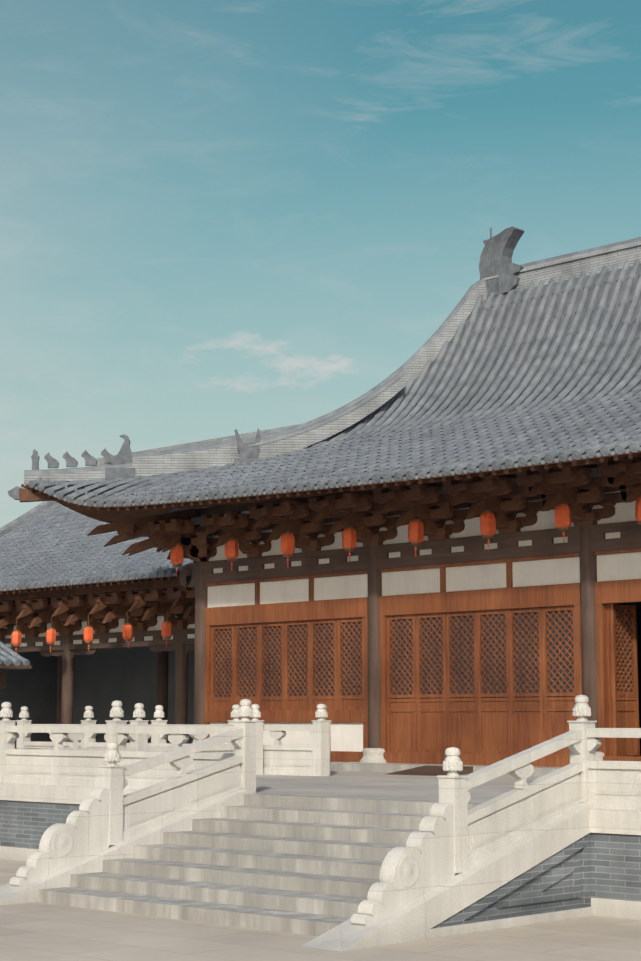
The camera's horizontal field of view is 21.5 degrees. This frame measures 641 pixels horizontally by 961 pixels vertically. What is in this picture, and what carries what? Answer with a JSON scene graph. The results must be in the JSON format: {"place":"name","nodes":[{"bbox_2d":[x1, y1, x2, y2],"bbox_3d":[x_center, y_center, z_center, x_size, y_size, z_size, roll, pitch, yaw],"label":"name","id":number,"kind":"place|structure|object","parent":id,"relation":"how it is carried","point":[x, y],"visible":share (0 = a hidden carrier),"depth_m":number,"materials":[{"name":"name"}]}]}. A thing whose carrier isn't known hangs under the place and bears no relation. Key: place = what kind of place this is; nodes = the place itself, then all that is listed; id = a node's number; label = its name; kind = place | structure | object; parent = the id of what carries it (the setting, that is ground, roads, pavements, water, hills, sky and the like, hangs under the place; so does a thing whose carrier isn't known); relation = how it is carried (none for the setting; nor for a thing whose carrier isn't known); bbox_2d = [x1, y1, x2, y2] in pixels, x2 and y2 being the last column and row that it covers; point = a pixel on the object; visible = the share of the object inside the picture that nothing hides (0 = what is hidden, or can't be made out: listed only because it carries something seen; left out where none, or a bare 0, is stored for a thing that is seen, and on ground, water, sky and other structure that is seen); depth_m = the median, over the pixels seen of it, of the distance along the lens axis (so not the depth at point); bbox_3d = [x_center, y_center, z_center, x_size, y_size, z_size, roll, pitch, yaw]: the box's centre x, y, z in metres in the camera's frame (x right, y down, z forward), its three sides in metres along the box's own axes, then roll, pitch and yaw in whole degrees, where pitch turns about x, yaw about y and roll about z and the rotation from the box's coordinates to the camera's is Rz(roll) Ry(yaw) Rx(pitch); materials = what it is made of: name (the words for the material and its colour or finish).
{"place":"outdoors","nodes":[
{"label":"outdoors","id":0,"kind":"place"},
{"bbox_2d":[0,575,182,601],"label":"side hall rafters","id":1,"kind":"object","parent":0,"point":[117,586],"visible":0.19,"depth_m":46.07,"materials":[{"name":"brown wood"}]},
{"bbox_2d":[0,572,179,591],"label":"board","id":2,"kind":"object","parent":1,"relation":"on","point":[93,582],"depth_m":45.13,"materials":[{"name":"brown wood"}]},
{"bbox_2d":[0,647,194,747],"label":"wall","id":3,"kind":"structure","parent":0,"point":[105,678],"depth_m":57.16,"materials":[{"name":"grey paint"}]},
{"bbox_2d":[56,629,187,743],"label":"columns","id":4,"kind":"structure","parent":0,"point":[65,685],"depth_m":48.66,"materials":[{"name":"brown wood"}]},
{"bbox_2d":[0,603,194,661],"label":"hall beams","id":5,"kind":"structure","parent":4,"relation":"attached to","point":[157,643],"depth_m":47.68,"materials":[{"name":"brown wood"}]},
{"bbox_2d":[11,609,171,651],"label":"lanterns","id":6,"kind":"object","parent":5,"relation":"hanging from","point":[166,630],"visible":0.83,"depth_m":46.31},
{"bbox_2d":[1,587,194,646],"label":"wall panels","id":7,"kind":"object","parent":5,"relation":"attached to","point":[158,625],"visible":0.02,"depth_m":48.00,"materials":[{"name":"white paint"}]},
{"bbox_2d":[0,424,299,536],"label":"side hall ridges","id":8,"kind":"object","parent":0,"point":[100,461],"visible":0.17,"depth_m":58.22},
{"bbox_2d":[0,465,96,530],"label":"side hall ridge caps","id":9,"kind":"object","parent":8,"relation":"on","point":[23,515],"visible":0.33,"depth_m":58.98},
{"bbox_2d":[0,859,640,960],"bbox_3d":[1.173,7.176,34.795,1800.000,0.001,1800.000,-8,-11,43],"label":"ground","id":10,"kind":"structure","parent":0,"point":[36,931],"depth_m":17.17,"materials":[{"name":"stone"}]},
{"bbox_2d":[0,664,30,688],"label":"corridor frame","id":11,"kind":"object","parent":10,"relation":"on","point":[3,668],"visible":1,"depth_m":43.51,"materials":[{"name":"brown wood"}]},
{"bbox_2d":[0,647,22,663],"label":"roof tiles","id":12,"kind":"object","parent":11,"relation":"on","point":[11,661],"visible":0.05,"depth_m":43.46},
{"bbox_2d":[0,641,25,661],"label":"corridor cover tiles","id":13,"kind":"object","parent":12,"relation":"on","point":[11,654],"visible":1,"depth_m":43.60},
{"bbox_2d":[0,659,29,665],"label":"eave tile ends","id":14,"kind":"object","parent":13,"relation":"attached to","point":[17,662],"visible":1,"depth_m":43.17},
{"bbox_2d":[37,793,481,935],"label":"stair steps","id":15,"kind":"structure","parent":10,"relation":"on","point":[310,865],"depth_m":20.47,"materials":[{"name":"grey stone"}]},
{"bbox_2d":[0,790,592,951],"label":"stair stringers","id":16,"kind":"object","parent":10,"relation":"on","point":[419,918],"visible":0.48,"depth_m":18.45,"materials":[{"name":"white stone"}]},
{"bbox_2d":[7,728,583,929],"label":"stair balustrades","id":17,"kind":"object","parent":16,"relation":"on","point":[451,837],"visible":1,"depth_m":19.47,"materials":[{"name":"white stone"}]},
{"bbox_2d":[0,793,640,901],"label":"brick wall","id":18,"kind":"structure","parent":10,"relation":"on","point":[616,865],"depth_m":19.50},
{"bbox_2d":[256,770,540,802],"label":"terrace floor","id":19,"kind":"structure","parent":18,"relation":"on","point":[365,784],"depth_m":26.23,"materials":[{"name":"grey stone"}]},
{"bbox_2d":[387,765,472,775],"bbox_3d":[2.045,5.493,32.014,1.200,0.145,1.200,-8,-11,43],"label":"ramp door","id":20,"kind":"structure","parent":19,"relation":"on","point":[426,770],"depth_m":31.93,"materials":[{"name":"brown wood"}]},
{"bbox_2d":[331,762,560,775],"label":"hall plinth","id":21,"kind":"structure","parent":19,"relation":"on","point":[394,767],"depth_m":33.53,"materials":[{"name":"grey stone"}]},
{"bbox_2d":[194,525,640,751],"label":"columns","id":22,"kind":"structure","parent":21,"relation":"on","point":[588,568],"depth_m":35.04,"materials":[{"name":"brown wood"}]},
{"bbox_3d":[10.371,2.374,33.332,27.100,6.400,9.693,-8,-11,43],"label":"hall","id":23,"kind":"object","parent":19,"relation":"on","visible":0},
{"bbox_2d":[21,450,640,528],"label":"eave soffit board","id":24,"kind":"object","parent":23,"relation":"attached to","point":[111,516],"visible":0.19,"depth_m":40.49,"materials":[{"name":"brown wood"}]},
{"bbox_2d":[29,441,639,506],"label":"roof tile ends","id":25,"kind":"object","parent":24,"relation":"attached to","point":[619,448],"visible":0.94,"depth_m":32.48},
{"bbox_2d":[35,447,640,506],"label":"roof drip tiles","id":26,"kind":"object","parent":25,"relation":"on","point":[516,465],"visible":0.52,"depth_m":32.21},
{"bbox_2d":[28,265,640,525],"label":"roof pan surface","id":27,"kind":"object","parent":24,"relation":"on","point":[543,288],"visible":0.04,"depth_m":37.77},
{"bbox_2d":[34,258,640,501],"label":"roof tiles","id":28,"kind":"object","parent":27,"relation":"on","point":[446,436],"visible":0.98,"depth_m":36.51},
{"bbox_2d":[38,434,640,496],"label":"roof tile knobs","id":29,"kind":"object","parent":28,"relation":"on","point":[359,471],"visible":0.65,"depth_m":33.04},
{"bbox_2d":[170,497,640,575],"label":"lanterns","id":30,"kind":"object","parent":23,"relation":"attached to","point":[562,512],"visible":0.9,"depth_m":33.77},
{"bbox_2d":[179,458,640,587],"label":"architrave beams","id":31,"kind":"structure","parent":23,"relation":"attached to","point":[543,544],"depth_m":34.70,"materials":[{"name":"brown wood"}]},
{"bbox_2d":[87,508,223,562],"bbox_3d":[-3.557,1.278,39.393,2.756,1.268,2.756,-8,-11,43],"label":"corner bracket","id":32,"kind":"object","parent":31,"relation":"on","point":[165,532],"visible":0.92,"depth_m":39.10,"materials":[{"name":"brown wood"}]},
{"bbox_2d":[201,511,280,556],"bbox_3d":[-1.902,1.174,37.659,1.570,0.989,1.887,-8,-11,43],"label":"bracket set","id":33,"kind":"object","parent":31,"relation":"on","point":[238,526],"visible":0.88,"depth_m":37.55,"materials":[{"name":"brown wood"}]},
{"bbox_2d":[248,501,343,551],"bbox_3d":[-0.653,0.958,36.379,2.041,1.058,2.076,-8,-11,43],"label":"bracket set","id":34,"kind":"object","parent":31,"relation":"on","point":[295,517],"visible":0.83,"depth_m":36.24,"materials":[{"name":"brown wood"}]},
{"bbox_2d":[308,493,408,545],"bbox_3d":[0.645,0.783,35.143,2.041,1.058,2.076,-8,-11,43],"label":"bracket set","id":35,"kind":"object","parent":31,"relation":"on","point":[356,511],"visible":0.85,"depth_m":35.00,"materials":[{"name":"brown wood"}]},
{"bbox_2d":[372,484,474,539],"bbox_3d":[1.942,0.609,33.908,2.041,1.058,2.076,-8,-11,43],"label":"bracket set","id":36,"kind":"object","parent":31,"relation":"on","point":[419,501],"visible":0.88,"depth_m":33.77,"materials":[{"name":"brown wood"}]},
{"bbox_2d":[441,475,545,533],"bbox_3d":[3.240,0.434,32.673,2.041,1.058,2.076,-8,-11,43],"label":"bracket set","id":37,"kind":"object","parent":31,"relation":"on","point":[493,493],"visible":0.83,"depth_m":32.52,"materials":[{"name":"brown wood"}]},
{"bbox_2d":[516,465,626,525],"bbox_3d":[4.537,0.259,31.437,2.041,1.058,2.076,-8,-11,43],"label":"bracket set","id":38,"kind":"object","parent":31,"relation":"on","point":[569,484],"visible":0.85,"depth_m":31.30,"materials":[{"name":"brown wood"}]},
{"bbox_2d":[596,458,640,502],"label":"bracket set","id":39,"kind":"object","parent":31,"relation":"on","point":[626,472],"visible":0.94,"depth_m":29.82,"materials":[{"name":"brown wood"}]},
{"bbox_2d":[203,468,640,751],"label":"plaster panels","id":40,"kind":"object","parent":23,"relation":"attached to","point":[610,567],"visible":0.17,"depth_m":34.81,"materials":[{"name":"white paint"}]},
{"bbox_2d":[204,548,640,766],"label":"wooden doors","id":41,"kind":"structure","parent":23,"relation":"attached to","point":[477,727],"depth_m":33.83,"materials":[{"name":"brown wood"}]},
{"bbox_2d":[214,609,632,696],"bbox_3d":[7.287,2.955,30.010,26.222,1.560,0.752,-8,-11,43],"label":"lattice","id":42,"kind":"object","parent":41,"relation":"attached to","point":[567,671],"visible":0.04,"depth_m":34.24,"materials":[{"name":"brown wood"}]},
{"bbox_2d":[213,609,634,696],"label":"lattice window panels","id":43,"kind":"object","parent":41,"relation":"on","point":[619,636],"visible":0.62,"depth_m":34.38,"materials":[{"name":"brown wood"}]},
{"bbox_2d":[349,743,640,762],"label":"column bases","id":44,"kind":"object","parent":23,"relation":"on","point":[372,755],"depth_m":34.72,"materials":[{"name":"grey stone"}]},
{"bbox_2d":[0,783,640,919],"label":"terrace stone bands","id":45,"kind":"object","parent":10,"relation":"on","point":[610,821],"visible":0.04,"depth_m":19.56,"materials":[{"name":"white stone"}]},
{"bbox_2d":[0,695,640,810],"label":"terrace balustrades","id":46,"kind":"object","parent":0,"point":[611,785],"visible":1,"depth_m":26.62,"materials":[{"name":"white stone"}]},
{"bbox_2d":[0,0,640,527],"label":"sky","id":47,"kind":"structure","parent":0,"point":[218,218],"materials":[{"name":"blue"}]},
{"bbox_2d":[19,454,640,507],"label":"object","id":48,"kind":"structure","parent":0,"point":[26,495],"depth_m":36.08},
{"bbox_2d":[30,452,640,510],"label":"eave rafters","id":49,"kind":"object","parent":48,"relation":"on","point":[561,464],"visible":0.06,"depth_m":32.54,"materials":[{"name":"brown wood"}]},
{"bbox_2d":[24,240,640,486],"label":"roof ridge walls","id":50,"kind":"structure","parent":0,"point":[535,274],"depth_m":39.32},
{"bbox_2d":[8,226,524,499],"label":"roof ornaments","id":51,"kind":"object","parent":50,"relation":"on","point":[496,255],"visible":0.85,"depth_m":39.60},
{"bbox_2d":[24,237,640,474],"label":"roof ridge caps","id":52,"kind":"object","parent":50,"relation":"on","point":[388,381],"visible":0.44,"depth_m":39.54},
{"bbox_2d":[433,832,591,927],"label":"brick wall","id":53,"kind":"structure","parent":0,"point":[560,880],"depth_m":18.91,"materials":[{"name":"grey brick"}]},
{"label":"side hall floor","id":54,"kind":"structure","parent":0,"visible":0},
{"bbox_2d":[10,570,180,587],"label":"roof eave","id":55,"kind":"object","parent":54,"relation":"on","point":[108,578],"depth_m":44.92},
{"bbox_2d":[0,614,15,638],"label":"bracket set","id":56,"kind":"object","parent":55,"relation":"attached to","point":[9,629],"visible":0.42,"depth_m":50.94,"materials":[{"name":"brown wood"}]},
{"bbox_2d":[0,600,48,636],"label":"bracket set","id":57,"kind":"object","parent":55,"relation":"attached to","point":[9,611],"visible":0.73,"depth_m":49.58,"materials":[{"name":"brown wood"}]},
{"bbox_2d":[15,598,86,634],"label":"bracket set","id":58,"kind":"object","parent":55,"relation":"attached to","point":[44,608],"visible":0.75,"depth_m":48.36,"materials":[{"name":"brown wood"}]},
{"bbox_2d":[51,595,123,632],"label":"bracket set","id":59,"kind":"object","parent":55,"relation":"attached to","point":[81,606],"visible":0.67,"depth_m":47.23,"materials":[{"name":"brown wood"}]},
{"bbox_2d":[4,573,175,590],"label":"side hall drip tiles","id":60,"kind":"object","parent":55,"relation":"attached to","point":[115,579],"visible":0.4,"depth_m":45.05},
{"bbox_2d":[0,502,195,587],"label":"hall cover tiles","id":61,"kind":"object","parent":55,"relation":"on","point":[53,541],"visible":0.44,"depth_m":51.54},
{"bbox_2d":[0,569,172,590],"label":"eave tiles","id":62,"kind":"object","parent":61,"relation":"attached to","point":[162,573],"visible":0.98,"depth_m":45.15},
{"bbox_2d":[0,565,175,583],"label":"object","id":63,"kind":"object","parent":62,"relation":"attached to","point":[83,574],"visible":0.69,"depth_m":45.66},
{"bbox_2d":[87,592,161,630],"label":"bracket set","id":64,"kind":"object","parent":55,"relation":"attached to","point":[120,604],"visible":0.73,"depth_m":46.08,"materials":[{"name":"brown wood"}]},
{"bbox_2d":[126,588,194,628],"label":"bracket set","id":65,"kind":"object","parent":55,"relation":"attached to","point":[159,601],"visible":0.73,"depth_m":44.95,"materials":[{"name":"brown wood"}]},
{"bbox_2d":[167,587,194,617],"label":"bracket set","id":66,"kind":"object","parent":55,"relation":"attached to","point":[181,595],"visible":0.27,"depth_m":43.53,"materials":[{"name":"brown wood"}]}
]}

